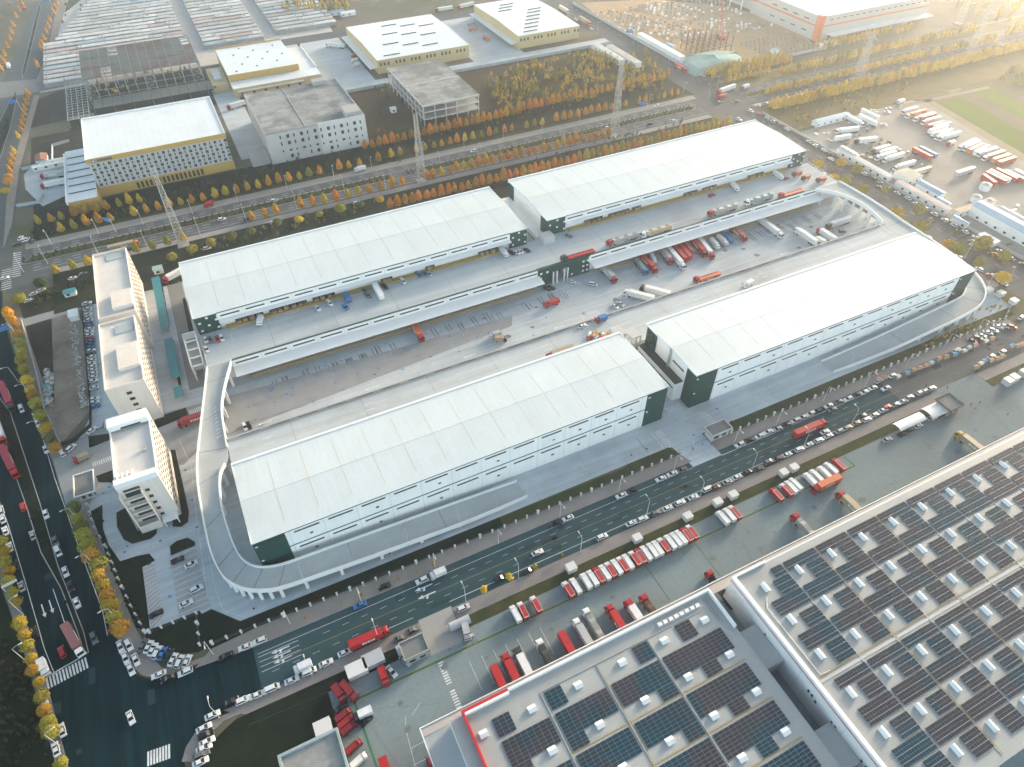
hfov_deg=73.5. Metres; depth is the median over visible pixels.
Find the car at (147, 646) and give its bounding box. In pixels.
[143,640,154,653]
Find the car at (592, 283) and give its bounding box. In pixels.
[588,281,597,286]
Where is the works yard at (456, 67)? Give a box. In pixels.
[342,38,607,89]
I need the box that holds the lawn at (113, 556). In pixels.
[91,505,142,628]
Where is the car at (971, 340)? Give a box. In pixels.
[967,338,977,342]
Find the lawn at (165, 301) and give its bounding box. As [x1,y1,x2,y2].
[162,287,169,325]
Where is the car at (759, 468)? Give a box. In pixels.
[753,465,764,471]
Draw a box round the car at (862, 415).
[857,412,867,418]
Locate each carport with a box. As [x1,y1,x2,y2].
[151,276,170,330]
[164,337,181,379]
[173,385,184,399]
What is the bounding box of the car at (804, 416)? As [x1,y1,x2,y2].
[799,414,808,420]
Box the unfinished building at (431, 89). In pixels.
[387,59,479,125]
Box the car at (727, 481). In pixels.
[722,478,733,485]
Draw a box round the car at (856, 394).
[851,392,861,397]
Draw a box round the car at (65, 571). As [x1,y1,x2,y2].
[61,566,69,577]
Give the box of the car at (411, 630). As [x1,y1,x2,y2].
[405,624,419,634]
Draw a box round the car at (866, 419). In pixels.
[861,416,871,422]
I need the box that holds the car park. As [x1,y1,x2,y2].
[79,305,106,438]
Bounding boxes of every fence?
[85,502,146,633]
[146,610,200,646]
[209,451,681,644]
[730,306,1011,433]
[762,111,1023,260]
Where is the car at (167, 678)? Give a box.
[160,672,176,683]
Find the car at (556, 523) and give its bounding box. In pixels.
[550,519,562,526]
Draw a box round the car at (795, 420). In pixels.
[790,417,800,423]
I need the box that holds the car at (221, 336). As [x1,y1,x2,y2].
[219,334,224,341]
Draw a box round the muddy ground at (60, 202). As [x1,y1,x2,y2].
[34,196,66,211]
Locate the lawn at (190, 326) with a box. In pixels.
[183,298,193,331]
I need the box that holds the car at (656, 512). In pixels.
[650,509,662,516]
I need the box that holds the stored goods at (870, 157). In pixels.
[814,122,1019,245]
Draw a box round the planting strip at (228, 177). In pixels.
[33,79,692,240]
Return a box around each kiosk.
[62,287,76,297]
[152,264,163,274]
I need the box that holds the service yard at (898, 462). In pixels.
[328,378,1023,766]
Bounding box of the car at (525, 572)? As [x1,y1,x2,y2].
[521,567,534,575]
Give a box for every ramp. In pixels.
[196,359,527,599]
[816,180,986,372]
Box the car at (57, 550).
[53,544,62,556]
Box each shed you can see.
[277,727,348,766]
[591,42,625,64]
[606,44,642,67]
[718,0,751,9]
[811,112,849,126]
[836,147,892,181]
[890,412,926,431]
[893,167,923,184]
[894,180,951,214]
[915,180,945,198]
[919,402,946,422]
[936,197,951,206]
[950,215,970,228]
[952,197,997,216]
[967,201,1023,245]
[978,232,999,246]
[998,206,1023,221]
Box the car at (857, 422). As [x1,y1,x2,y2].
[851,420,861,425]
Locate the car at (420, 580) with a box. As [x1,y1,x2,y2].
[415,575,428,584]
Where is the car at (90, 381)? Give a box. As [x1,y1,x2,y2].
[88,378,98,383]
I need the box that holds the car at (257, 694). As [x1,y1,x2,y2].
[250,689,265,700]
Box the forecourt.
[87,461,255,628]
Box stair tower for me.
[182,331,206,380]
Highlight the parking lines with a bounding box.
[143,548,210,627]
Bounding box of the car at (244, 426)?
[241,422,247,430]
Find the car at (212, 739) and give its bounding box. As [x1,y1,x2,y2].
[198,735,215,746]
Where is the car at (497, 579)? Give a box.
[493,574,505,582]
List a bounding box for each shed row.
[43,24,180,45]
[43,27,182,50]
[43,31,183,54]
[43,34,185,57]
[43,38,186,62]
[43,42,187,66]
[43,62,79,70]
[43,66,79,75]
[43,70,80,79]
[43,74,86,87]
[55,20,179,40]
[59,17,177,36]
[62,14,176,32]
[65,11,174,28]
[69,8,173,24]
[72,5,172,20]
[75,2,170,17]
[78,0,169,13]
[81,0,158,10]
[84,0,134,6]
[87,0,110,3]
[183,0,204,4]
[184,0,227,6]
[186,0,239,11]
[187,2,241,13]
[189,5,243,17]
[190,8,245,19]
[192,10,247,23]
[193,14,249,25]
[195,17,251,30]
[196,20,253,34]
[198,23,256,36]
[200,27,258,40]
[201,30,260,44]
[203,33,264,49]
[254,0,273,4]
[256,0,291,8]
[258,0,315,11]
[260,0,318,14]
[262,4,320,17]
[265,7,323,19]
[267,9,326,24]
[269,13,329,27]
[272,16,332,29]
[274,19,336,34]
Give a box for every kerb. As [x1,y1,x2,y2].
[0,97,16,156]
[0,398,88,652]
[21,175,393,263]
[22,3,40,77]
[87,433,109,448]
[95,469,116,492]
[115,508,157,543]
[169,537,195,555]
[170,449,189,526]
[414,106,695,173]
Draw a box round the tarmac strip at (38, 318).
[24,308,80,325]
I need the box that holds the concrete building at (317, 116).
[244,77,368,166]
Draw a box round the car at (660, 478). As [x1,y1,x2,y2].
[655,475,666,482]
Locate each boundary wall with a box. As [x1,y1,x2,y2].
[15,139,69,206]
[20,318,60,443]
[60,306,91,445]
[346,41,611,92]
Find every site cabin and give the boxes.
[637,32,684,62]
[664,42,675,49]
[770,48,779,53]
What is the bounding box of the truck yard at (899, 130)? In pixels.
[801,100,1023,217]
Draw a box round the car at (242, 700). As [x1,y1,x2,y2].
[235,694,250,706]
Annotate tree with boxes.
[0,187,10,194]
[0,535,7,546]
[0,545,10,554]
[0,554,11,567]
[0,574,15,587]
[1,308,13,317]
[1,565,15,576]
[2,178,11,185]
[3,173,12,179]
[5,315,16,321]
[5,586,19,596]
[8,320,19,328]
[9,596,22,607]
[10,293,26,304]
[10,614,27,630]
[11,329,23,337]
[13,338,25,347]
[13,353,28,364]
[14,347,27,355]
[15,363,31,374]
[16,628,32,640]
[19,375,34,384]
[19,638,34,652]
[22,652,37,664]
[24,384,35,392]
[24,663,38,676]
[26,389,38,399]
[27,396,42,408]
[32,277,47,287]
[32,406,44,412]
[32,409,46,421]
[32,676,45,686]
[32,688,50,703]
[33,214,41,224]
[36,703,51,717]
[36,714,57,731]
[38,422,52,433]
[40,722,60,739]
[42,433,55,443]
[47,213,55,221]
[48,441,61,452]
[50,263,59,273]
[52,755,68,766]
[57,211,64,220]
[57,222,64,231]
[64,499,81,514]
[67,258,76,269]
[69,204,77,216]
[69,219,77,228]
[69,512,83,523]
[72,519,90,534]
[74,527,91,541]
[76,537,96,553]
[80,202,88,214]
[80,546,99,563]
[81,214,89,225]
[83,255,92,265]
[87,555,108,571]
[89,567,105,581]
[92,202,100,212]
[93,211,102,223]
[94,577,110,591]
[97,587,114,603]
[100,596,120,612]
[102,199,110,209]
[104,608,122,624]
[107,212,113,221]
[108,616,131,636]
[115,197,122,206]
[124,192,132,204]
[129,205,137,215]
[132,241,140,251]
[136,193,142,202]
[143,203,149,212]
[148,239,156,249]
[155,201,161,209]
[163,235,170,244]
[165,197,173,207]
[166,252,177,260]
[177,197,183,205]
[179,230,186,240]
[186,244,198,254]
[189,194,195,202]
[200,192,206,200]
[205,237,215,246]
[211,187,219,198]
[222,185,229,194]
[227,231,236,239]
[233,183,239,193]
[244,181,250,190]
[245,227,255,236]
[248,210,255,220]
[255,179,261,187]
[262,207,268,216]
[265,175,271,185]
[272,203,279,213]
[272,218,281,227]
[275,172,282,183]
[285,171,291,181]
[294,215,303,222]
[296,171,301,178]
[297,196,304,207]
[305,167,312,175]
[309,195,315,205]
[315,210,323,217]
[316,165,321,173]
[320,193,327,202]
[332,189,339,200]
[334,203,345,213]
[336,159,342,169]
[344,188,350,198]
[346,160,351,167]
[355,185,361,194]
[356,201,363,207]
[357,158,362,165]
[362,139,367,149]
[365,183,371,193]
[369,139,374,146]
[375,151,381,161]
[375,195,383,203]
[376,136,382,145]
[378,180,383,190]
[383,134,388,143]
[387,197,393,207]
[388,148,393,157]
[388,175,394,187]
[389,131,395,142]
[393,194,401,205]
[396,133,400,142]
[397,146,402,155]
[398,175,404,185]
[401,132,407,139]
[402,193,408,203]
[408,129,413,138]
[409,192,415,202]
[415,190,421,200]
[422,126,426,135]
[422,169,430,179]
[423,189,430,198]
[427,123,433,134]
[430,168,435,178]
[431,188,436,196]
[433,123,438,132]
[437,184,445,195]
[438,166,444,176]
[439,122,445,130]
[445,120,451,129]
[446,166,451,173]
[446,182,451,193]
[451,182,456,192]
[452,118,457,128]
[453,161,459,171]
[454,132,459,143]
[457,118,462,127]
[458,182,465,190]
[461,160,466,170]
[462,132,467,140]
[464,117,468,126]
[465,180,471,188]
[468,158,474,168]
[469,114,474,125]
[470,131,475,139]
[473,176,479,187]
[475,113,480,122]
[475,155,481,166]
[479,130,483,137]
[479,173,485,185]
[480,111,486,121]
[480,585,486,593]
[482,152,488,164]
[486,126,491,136]
[486,173,492,184]
[487,112,492,120]
[490,154,495,163]
[493,110,498,118]
[493,173,498,181]
[497,151,502,161]
[498,108,503,116]
[499,167,506,180]
[502,124,507,133]
[503,105,509,116]
[505,150,510,159]
[505,573,513,580]
[506,169,511,178]
[510,106,515,114]
[512,147,517,158]
[513,168,518,176]
[516,102,521,113]
[518,146,524,157]
[520,164,526,174]
[521,101,525,110]
[524,120,528,128]
[526,147,531,155]
[527,100,531,109]
[527,164,533,173]
[533,97,538,109]
[533,162,539,171]
[538,98,543,106]
[539,160,545,170]
[540,141,546,152]
[545,96,550,106]
[545,160,550,168]
[547,142,551,150]
[550,93,555,105]
[551,157,556,167]
[553,112,558,121]
[554,139,559,148]
[556,93,561,102]
[558,157,563,166]
[560,135,566,146]
[561,92,566,101]
[561,110,566,120]
[565,156,570,164]
[567,135,573,144]
[568,110,572,118]
[571,153,576,162]
[573,131,578,144]
[575,108,580,116]
[577,151,581,160]
[580,133,585,142]
[582,106,587,114]
[583,148,590,159]
[587,133,592,140]
[588,104,593,113]
[590,148,594,158]
[593,131,598,138]
[595,103,601,111]
[595,147,601,155]
[599,128,605,137]
[601,144,608,155]
[602,102,607,110]
[606,126,611,136]
[608,145,613,154]
[613,142,619,152]
[619,140,625,151]
[625,141,630,149]
[630,138,636,148]
[637,137,642,146]
[643,135,649,145]
[655,132,660,142]
[660,130,665,141]
[665,130,671,139]
[671,127,677,138]
[677,125,682,136]
[682,125,688,136]
[688,123,692,134]
[692,122,698,133]
[698,122,704,132]
[705,121,710,130]
[710,119,714,129]
[715,118,719,128]
[720,119,725,126]
[726,115,731,125]
[814,160,824,167]
[829,173,840,180]
[836,158,847,167]
[837,176,851,184]
[851,164,862,174]
[856,183,871,193]
[881,185,890,193]
[890,207,904,217]
[913,204,926,215]
[914,220,931,231]
[942,239,954,249]
[947,241,968,255]
[971,238,988,253]
[972,256,985,266]
[980,235,994,246]
[995,271,1011,284]
[997,250,1012,262]
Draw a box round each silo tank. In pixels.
[970,194,981,202]
[978,182,991,191]
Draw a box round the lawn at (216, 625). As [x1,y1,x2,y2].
[198,609,253,648]
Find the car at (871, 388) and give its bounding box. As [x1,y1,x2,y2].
[867,385,877,390]
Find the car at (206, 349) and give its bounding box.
[203,345,209,352]
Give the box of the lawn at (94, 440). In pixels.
[88,433,109,447]
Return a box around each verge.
[41,93,690,239]
[53,117,725,313]
[241,518,503,626]
[244,447,678,626]
[248,644,427,724]
[469,409,929,626]
[721,16,1023,89]
[729,309,1014,433]
[756,50,1023,129]
[762,113,1023,261]
[986,363,1023,385]
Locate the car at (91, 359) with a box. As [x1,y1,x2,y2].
[87,358,96,361]
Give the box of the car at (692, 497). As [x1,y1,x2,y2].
[687,493,699,500]
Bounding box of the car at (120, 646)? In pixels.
[115,639,125,653]
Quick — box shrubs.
[0,21,1009,764]
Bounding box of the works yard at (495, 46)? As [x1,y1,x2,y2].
[441,16,523,61]
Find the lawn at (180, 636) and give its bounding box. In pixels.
[146,611,207,653]
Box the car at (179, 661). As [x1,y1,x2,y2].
[173,654,185,668]
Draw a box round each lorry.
[0,380,16,412]
[0,422,8,444]
[0,443,20,479]
[35,656,51,676]
[40,170,63,178]
[40,177,63,189]
[59,621,86,658]
[73,450,89,463]
[107,240,139,250]
[162,268,180,283]
[177,411,200,428]
[202,200,213,207]
[226,99,245,109]
[255,314,263,325]
[292,658,312,674]
[325,42,345,48]
[330,682,347,703]
[334,706,352,723]
[337,713,353,729]
[338,679,359,702]
[339,718,357,736]
[343,291,351,302]
[344,737,362,755]
[347,625,390,651]
[349,750,368,766]
[352,705,372,722]
[353,165,365,171]
[371,281,384,299]
[377,665,390,687]
[377,755,389,766]
[410,323,424,341]
[425,757,432,766]
[429,566,446,580]
[435,5,452,12]
[457,1,474,9]
[461,621,472,641]
[466,20,475,24]
[468,26,477,30]
[488,329,500,338]
[490,663,506,688]
[495,335,506,342]
[498,245,509,257]
[499,652,520,681]
[508,603,521,623]
[511,646,532,675]
[515,601,528,620]
[528,594,542,613]
[534,637,552,664]
[543,297,559,307]
[546,344,574,355]
[557,630,575,653]
[559,5,569,13]
[560,248,594,261]
[560,579,574,598]
[568,577,582,595]
[570,617,592,645]
[578,15,591,25]
[578,571,592,590]
[580,607,604,638]
[585,568,599,587]
[591,565,605,584]
[594,313,607,323]
[597,562,611,581]
[600,266,617,283]
[603,560,617,578]
[604,603,625,628]
[606,231,639,246]
[609,557,623,575]
[615,556,629,573]
[620,553,634,570]
[623,288,654,300]
[623,598,642,620]
[627,550,641,567]
[632,546,647,564]
[634,257,648,275]
[637,254,658,273]
[638,545,652,562]
[638,593,655,613]
[639,224,671,237]
[639,284,670,295]
[644,541,659,558]
[649,253,657,262]
[649,538,664,556]
[656,537,670,553]
[659,248,673,264]
[662,534,677,550]
[666,246,686,269]
[668,530,683,548]
[672,244,687,261]
[672,528,688,545]
[674,62,687,72]
[677,243,692,259]
[678,525,693,543]
[682,241,694,253]
[684,523,698,540]
[689,238,707,257]
[693,271,721,283]
[697,237,715,259]
[704,569,731,609]
[707,203,737,216]
[709,237,720,248]
[714,510,730,525]
[716,83,735,94]
[716,93,726,98]
[716,234,729,245]
[721,506,736,522]
[723,231,733,243]
[727,504,742,520]
[729,226,747,241]
[730,181,740,191]
[740,83,749,89]
[742,278,754,288]
[743,192,773,205]
[757,218,784,238]
[768,486,784,502]
[772,170,784,179]
[777,188,804,197]
[778,481,794,497]
[783,480,798,494]
[787,476,803,491]
[789,512,813,534]
[791,170,801,176]
[792,419,827,439]
[793,227,817,245]
[800,173,810,180]
[801,471,817,485]
[808,467,823,481]
[810,473,842,494]
[815,176,826,182]
[815,236,826,242]
[815,464,831,478]
[816,227,837,240]
[822,460,838,474]
[825,215,852,229]
[830,456,846,471]
[833,133,851,141]
[834,126,859,134]
[834,490,861,511]
[840,145,859,156]
[845,113,864,127]
[853,136,877,144]
[858,113,877,125]
[860,108,879,120]
[870,144,890,154]
[874,150,896,161]
[877,146,898,154]
[881,151,904,163]
[892,159,915,170]
[895,98,905,104]
[900,105,918,115]
[904,108,927,119]
[911,146,932,159]
[912,111,934,122]
[915,165,932,173]
[918,145,937,158]
[920,112,937,120]
[920,115,941,125]
[925,120,945,128]
[927,125,949,134]
[930,128,948,137]
[932,121,952,127]
[934,128,953,140]
[938,130,961,141]
[945,140,955,146]
[953,430,983,451]
[954,166,976,176]
[957,138,977,151]
[962,139,981,151]
[966,142,984,153]
[972,144,989,155]
[975,146,998,157]
[980,173,997,186]
[981,149,1005,161]
[985,170,1007,184]
[989,169,1011,182]
[990,153,1011,162]
[995,156,1016,165]
[995,167,1018,181]
[1004,169,1023,182]
[1013,169,1023,176]
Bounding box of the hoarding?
[573,2,827,75]
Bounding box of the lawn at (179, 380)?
[173,342,182,390]
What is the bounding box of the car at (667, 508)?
[661,504,673,511]
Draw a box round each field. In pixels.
[936,97,1023,153]
[948,88,962,93]
[975,88,1023,120]
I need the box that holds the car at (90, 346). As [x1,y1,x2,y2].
[86,345,95,349]
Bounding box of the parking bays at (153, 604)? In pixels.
[143,564,163,627]
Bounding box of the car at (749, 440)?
[743,437,754,443]
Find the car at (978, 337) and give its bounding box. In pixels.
[972,334,982,340]
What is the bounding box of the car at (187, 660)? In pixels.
[181,654,192,668]
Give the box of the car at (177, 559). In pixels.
[170,555,184,564]
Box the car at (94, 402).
[88,399,99,404]
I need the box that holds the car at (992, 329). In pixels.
[988,327,998,332]
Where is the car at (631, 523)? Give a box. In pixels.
[625,519,637,526]
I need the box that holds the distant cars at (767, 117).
[574,12,902,130]
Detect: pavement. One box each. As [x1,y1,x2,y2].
[0,567,67,766]
[3,95,38,246]
[6,317,62,459]
[25,95,696,249]
[36,0,67,81]
[55,115,711,272]
[68,508,211,676]
[182,692,280,761]
[195,455,691,667]
[223,623,421,713]
[452,393,937,618]
[710,319,1014,450]
[856,204,999,287]
[977,353,1023,380]
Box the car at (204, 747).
[195,742,212,752]
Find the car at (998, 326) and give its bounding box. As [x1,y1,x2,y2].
[993,324,1003,328]
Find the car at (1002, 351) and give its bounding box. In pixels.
[998,349,1006,353]
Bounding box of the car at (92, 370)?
[88,368,96,372]
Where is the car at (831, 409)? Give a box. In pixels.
[826,406,836,412]
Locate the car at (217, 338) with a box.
[214,335,220,342]
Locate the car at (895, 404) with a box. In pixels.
[891,401,900,407]
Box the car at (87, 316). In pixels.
[83,315,92,319]
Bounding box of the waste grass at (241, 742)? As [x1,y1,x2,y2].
[200,683,349,766]
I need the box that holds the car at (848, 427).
[843,424,853,430]
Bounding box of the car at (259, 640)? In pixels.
[252,635,267,646]
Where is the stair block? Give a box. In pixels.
[608,325,641,348]
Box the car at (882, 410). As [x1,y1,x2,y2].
[878,407,888,412]
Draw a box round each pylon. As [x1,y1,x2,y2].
[150,167,188,248]
[413,113,427,183]
[609,62,623,138]
[849,32,878,79]
[952,0,971,24]
[964,5,995,52]
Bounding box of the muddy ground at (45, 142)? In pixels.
[31,129,82,164]
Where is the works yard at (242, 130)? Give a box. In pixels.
[211,87,263,159]
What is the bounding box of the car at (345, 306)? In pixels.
[342,303,349,310]
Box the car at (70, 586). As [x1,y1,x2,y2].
[66,580,74,592]
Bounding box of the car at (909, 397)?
[904,394,914,399]
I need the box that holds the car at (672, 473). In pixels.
[666,470,677,477]
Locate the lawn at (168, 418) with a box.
[155,408,187,427]
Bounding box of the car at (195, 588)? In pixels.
[189,583,203,593]
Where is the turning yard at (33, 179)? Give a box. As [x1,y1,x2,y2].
[24,166,64,205]
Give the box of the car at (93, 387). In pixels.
[89,385,98,390]
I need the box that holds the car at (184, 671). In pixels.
[177,666,192,677]
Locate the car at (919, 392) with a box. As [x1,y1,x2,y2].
[915,390,923,395]
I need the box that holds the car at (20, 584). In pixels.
[17,580,25,592]
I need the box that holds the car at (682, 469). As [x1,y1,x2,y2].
[676,466,687,473]
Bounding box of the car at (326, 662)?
[318,658,333,668]
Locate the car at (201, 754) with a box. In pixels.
[193,747,210,760]
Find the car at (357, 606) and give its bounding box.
[353,600,366,609]
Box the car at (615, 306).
[610,304,619,309]
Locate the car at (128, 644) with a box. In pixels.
[124,638,133,651]
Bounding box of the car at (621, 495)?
[615,492,627,499]
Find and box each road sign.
[0,324,13,331]
[7,99,20,107]
[626,29,634,42]
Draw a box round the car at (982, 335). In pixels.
[976,333,986,337]
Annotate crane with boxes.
[717,0,724,39]
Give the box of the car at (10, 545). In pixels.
[6,541,13,551]
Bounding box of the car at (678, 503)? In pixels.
[674,498,685,506]
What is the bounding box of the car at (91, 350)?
[86,348,95,352]
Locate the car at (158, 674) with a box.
[151,669,166,679]
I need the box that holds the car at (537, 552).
[531,548,543,556]
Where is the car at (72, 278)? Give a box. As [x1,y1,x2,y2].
[68,276,77,280]
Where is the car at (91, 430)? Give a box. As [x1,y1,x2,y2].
[86,426,97,434]
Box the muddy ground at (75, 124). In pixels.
[67,67,216,130]
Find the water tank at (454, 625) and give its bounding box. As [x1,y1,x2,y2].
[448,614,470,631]
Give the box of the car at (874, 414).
[869,412,879,417]
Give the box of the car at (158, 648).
[151,645,162,659]
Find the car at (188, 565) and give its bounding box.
[184,559,197,568]
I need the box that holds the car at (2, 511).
[0,505,4,514]
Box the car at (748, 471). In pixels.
[742,468,753,475]
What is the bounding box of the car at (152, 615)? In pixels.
[148,608,163,618]
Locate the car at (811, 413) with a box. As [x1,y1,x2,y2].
[806,410,815,416]
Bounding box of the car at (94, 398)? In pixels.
[88,396,99,401]
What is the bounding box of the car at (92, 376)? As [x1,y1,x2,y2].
[88,374,97,379]
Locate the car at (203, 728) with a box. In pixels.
[195,721,212,734]
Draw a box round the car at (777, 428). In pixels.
[772,425,782,431]
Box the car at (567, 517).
[561,514,573,521]
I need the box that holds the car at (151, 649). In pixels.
[147,642,158,656]
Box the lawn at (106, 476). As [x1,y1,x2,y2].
[96,470,113,484]
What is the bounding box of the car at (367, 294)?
[364,291,371,298]
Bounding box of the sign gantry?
[1,579,16,594]
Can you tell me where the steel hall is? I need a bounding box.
[65,35,215,126]
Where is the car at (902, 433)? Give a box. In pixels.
[897,430,907,436]
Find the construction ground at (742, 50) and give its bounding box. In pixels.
[581,0,814,61]
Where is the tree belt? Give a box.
[0,0,1023,173]
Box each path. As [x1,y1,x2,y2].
[718,14,1023,82]
[752,46,1002,106]
[896,86,988,108]
[924,99,1023,160]
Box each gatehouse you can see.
[73,469,95,500]
[398,632,429,664]
[704,418,732,441]
[935,392,964,415]
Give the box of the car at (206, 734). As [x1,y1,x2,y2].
[197,728,214,741]
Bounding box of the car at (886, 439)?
[882,436,892,442]
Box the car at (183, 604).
[178,598,193,608]
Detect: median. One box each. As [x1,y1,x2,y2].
[0,97,16,155]
[0,400,87,652]
[22,4,40,76]
[22,175,394,263]
[415,106,694,173]
[747,49,953,96]
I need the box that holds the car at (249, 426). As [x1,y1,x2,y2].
[245,421,252,429]
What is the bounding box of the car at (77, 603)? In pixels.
[72,596,81,609]
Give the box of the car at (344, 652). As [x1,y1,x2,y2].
[337,648,352,657]
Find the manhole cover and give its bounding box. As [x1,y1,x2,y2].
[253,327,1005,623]
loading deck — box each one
[199,162,837,378]
[226,223,929,462]
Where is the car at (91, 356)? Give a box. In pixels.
[86,354,96,359]
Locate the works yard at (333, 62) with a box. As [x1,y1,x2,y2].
[297,38,374,85]
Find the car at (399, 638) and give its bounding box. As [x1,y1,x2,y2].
[393,633,407,642]
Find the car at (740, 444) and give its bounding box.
[734,440,745,447]
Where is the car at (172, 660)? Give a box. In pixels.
[167,652,178,666]
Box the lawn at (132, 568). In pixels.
[120,554,154,628]
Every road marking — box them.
[0,10,1021,766]
[279,391,897,700]
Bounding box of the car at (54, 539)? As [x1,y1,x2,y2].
[51,535,59,545]
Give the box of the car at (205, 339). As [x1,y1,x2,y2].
[203,336,208,343]
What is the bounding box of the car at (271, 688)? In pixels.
[264,682,280,693]
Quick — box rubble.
[42,314,87,407]
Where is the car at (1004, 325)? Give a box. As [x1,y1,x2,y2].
[999,323,1009,328]
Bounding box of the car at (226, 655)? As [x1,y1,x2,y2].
[218,650,233,661]
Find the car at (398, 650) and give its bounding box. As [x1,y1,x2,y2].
[395,645,401,656]
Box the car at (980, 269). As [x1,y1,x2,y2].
[974,266,983,271]
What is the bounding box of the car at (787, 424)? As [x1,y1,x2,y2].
[781,422,792,427]
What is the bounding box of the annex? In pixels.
[63,148,102,213]
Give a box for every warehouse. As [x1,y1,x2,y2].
[81,96,235,196]
[178,186,526,334]
[205,38,321,97]
[230,332,668,565]
[341,14,469,73]
[419,586,839,766]
[470,0,579,48]
[502,119,806,241]
[638,232,976,407]
[706,427,1023,766]
[750,0,932,40]
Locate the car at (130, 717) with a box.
[125,709,135,725]
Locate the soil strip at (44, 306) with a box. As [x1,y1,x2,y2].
[19,286,53,318]
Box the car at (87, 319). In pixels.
[83,318,92,322]
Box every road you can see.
[0,0,57,293]
[0,78,81,97]
[0,281,261,766]
[53,316,511,510]
[167,282,204,389]
[253,321,1023,688]
[281,0,549,45]
[545,0,1023,298]
[880,321,1023,404]
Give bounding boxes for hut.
[31,160,62,171]
[34,152,48,162]
[38,157,62,163]
[67,308,79,321]
[329,9,344,15]
[340,10,355,16]
[389,106,396,112]
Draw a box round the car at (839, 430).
[834,428,845,433]
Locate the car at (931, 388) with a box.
[927,385,936,391]
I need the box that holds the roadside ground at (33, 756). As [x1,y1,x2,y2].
[0,585,53,766]
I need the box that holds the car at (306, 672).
[301,666,316,677]
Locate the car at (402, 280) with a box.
[399,277,406,283]
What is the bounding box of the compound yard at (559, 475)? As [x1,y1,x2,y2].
[93,195,1009,620]
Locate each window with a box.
[125,489,140,497]
[130,497,144,503]
[134,503,148,509]
[138,509,152,515]
[142,515,156,520]
[235,356,258,363]
[265,347,286,354]
[293,339,314,346]
[294,522,318,532]
[300,537,324,546]
[321,331,341,337]
[328,509,352,519]
[333,524,356,533]
[362,497,384,506]
[366,512,388,521]
[394,485,416,494]
[397,500,418,509]
[425,473,447,482]
[427,488,448,497]
[456,462,476,470]
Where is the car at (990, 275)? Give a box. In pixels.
[986,273,994,277]
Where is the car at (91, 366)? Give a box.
[87,364,96,369]
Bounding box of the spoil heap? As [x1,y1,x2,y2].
[682,50,741,76]
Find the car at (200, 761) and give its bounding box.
[192,755,208,766]
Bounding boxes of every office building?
[92,247,153,347]
[98,315,163,419]
[106,407,181,532]
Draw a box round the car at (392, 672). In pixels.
[385,665,398,678]
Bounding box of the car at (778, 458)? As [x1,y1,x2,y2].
[772,455,783,461]
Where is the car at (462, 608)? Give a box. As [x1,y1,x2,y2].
[456,603,470,612]
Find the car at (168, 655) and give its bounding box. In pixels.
[162,648,174,662]
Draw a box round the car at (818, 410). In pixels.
[814,408,822,414]
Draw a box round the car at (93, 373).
[88,371,97,376]
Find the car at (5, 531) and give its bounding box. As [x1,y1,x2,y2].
[1,525,9,535]
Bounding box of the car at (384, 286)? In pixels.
[381,283,388,289]
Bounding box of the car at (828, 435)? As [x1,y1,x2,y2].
[823,432,833,438]
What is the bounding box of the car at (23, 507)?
[19,502,26,511]
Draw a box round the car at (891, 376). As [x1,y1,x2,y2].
[888,373,896,378]
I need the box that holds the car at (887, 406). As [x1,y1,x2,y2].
[881,404,892,408]
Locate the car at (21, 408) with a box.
[17,404,24,412]
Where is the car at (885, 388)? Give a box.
[880,385,890,391]
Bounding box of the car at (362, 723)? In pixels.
[358,715,373,727]
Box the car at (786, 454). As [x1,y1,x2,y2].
[781,451,792,457]
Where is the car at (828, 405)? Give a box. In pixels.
[823,403,833,408]
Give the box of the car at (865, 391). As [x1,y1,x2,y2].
[860,389,868,395]
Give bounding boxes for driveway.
[418,606,463,655]
[670,430,721,466]
[932,373,1003,414]
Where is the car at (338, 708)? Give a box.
[332,702,348,714]
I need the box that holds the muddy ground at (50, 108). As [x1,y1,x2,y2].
[31,89,66,127]
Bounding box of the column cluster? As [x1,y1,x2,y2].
[680,26,733,53]
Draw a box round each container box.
[312,716,332,736]
[344,657,369,682]
[361,647,386,670]
[564,560,577,574]
[631,532,642,544]
[681,510,693,522]
[711,496,723,508]
[727,489,739,501]
[777,467,789,477]
[787,462,799,472]
[986,286,994,294]
[994,289,1006,298]
[1000,376,1015,387]
[1007,297,1019,305]
[1009,372,1020,383]
[1017,368,1023,378]
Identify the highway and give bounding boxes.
[0,26,1023,280]
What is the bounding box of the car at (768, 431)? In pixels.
[763,429,773,434]
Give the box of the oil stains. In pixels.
[242,224,998,732]
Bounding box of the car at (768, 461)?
[763,458,774,464]
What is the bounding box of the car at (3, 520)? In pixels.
[0,513,6,523]
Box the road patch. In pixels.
[38,335,1023,755]
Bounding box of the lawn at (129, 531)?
[116,508,156,543]
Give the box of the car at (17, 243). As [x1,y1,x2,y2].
[12,241,21,245]
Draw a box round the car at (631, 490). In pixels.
[626,487,637,494]
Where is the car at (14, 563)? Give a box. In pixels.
[11,560,18,570]
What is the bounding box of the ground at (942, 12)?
[0,0,1023,766]
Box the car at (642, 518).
[636,515,648,522]
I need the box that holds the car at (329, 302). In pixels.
[325,299,332,305]
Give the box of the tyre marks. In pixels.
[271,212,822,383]
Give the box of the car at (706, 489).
[701,485,711,492]

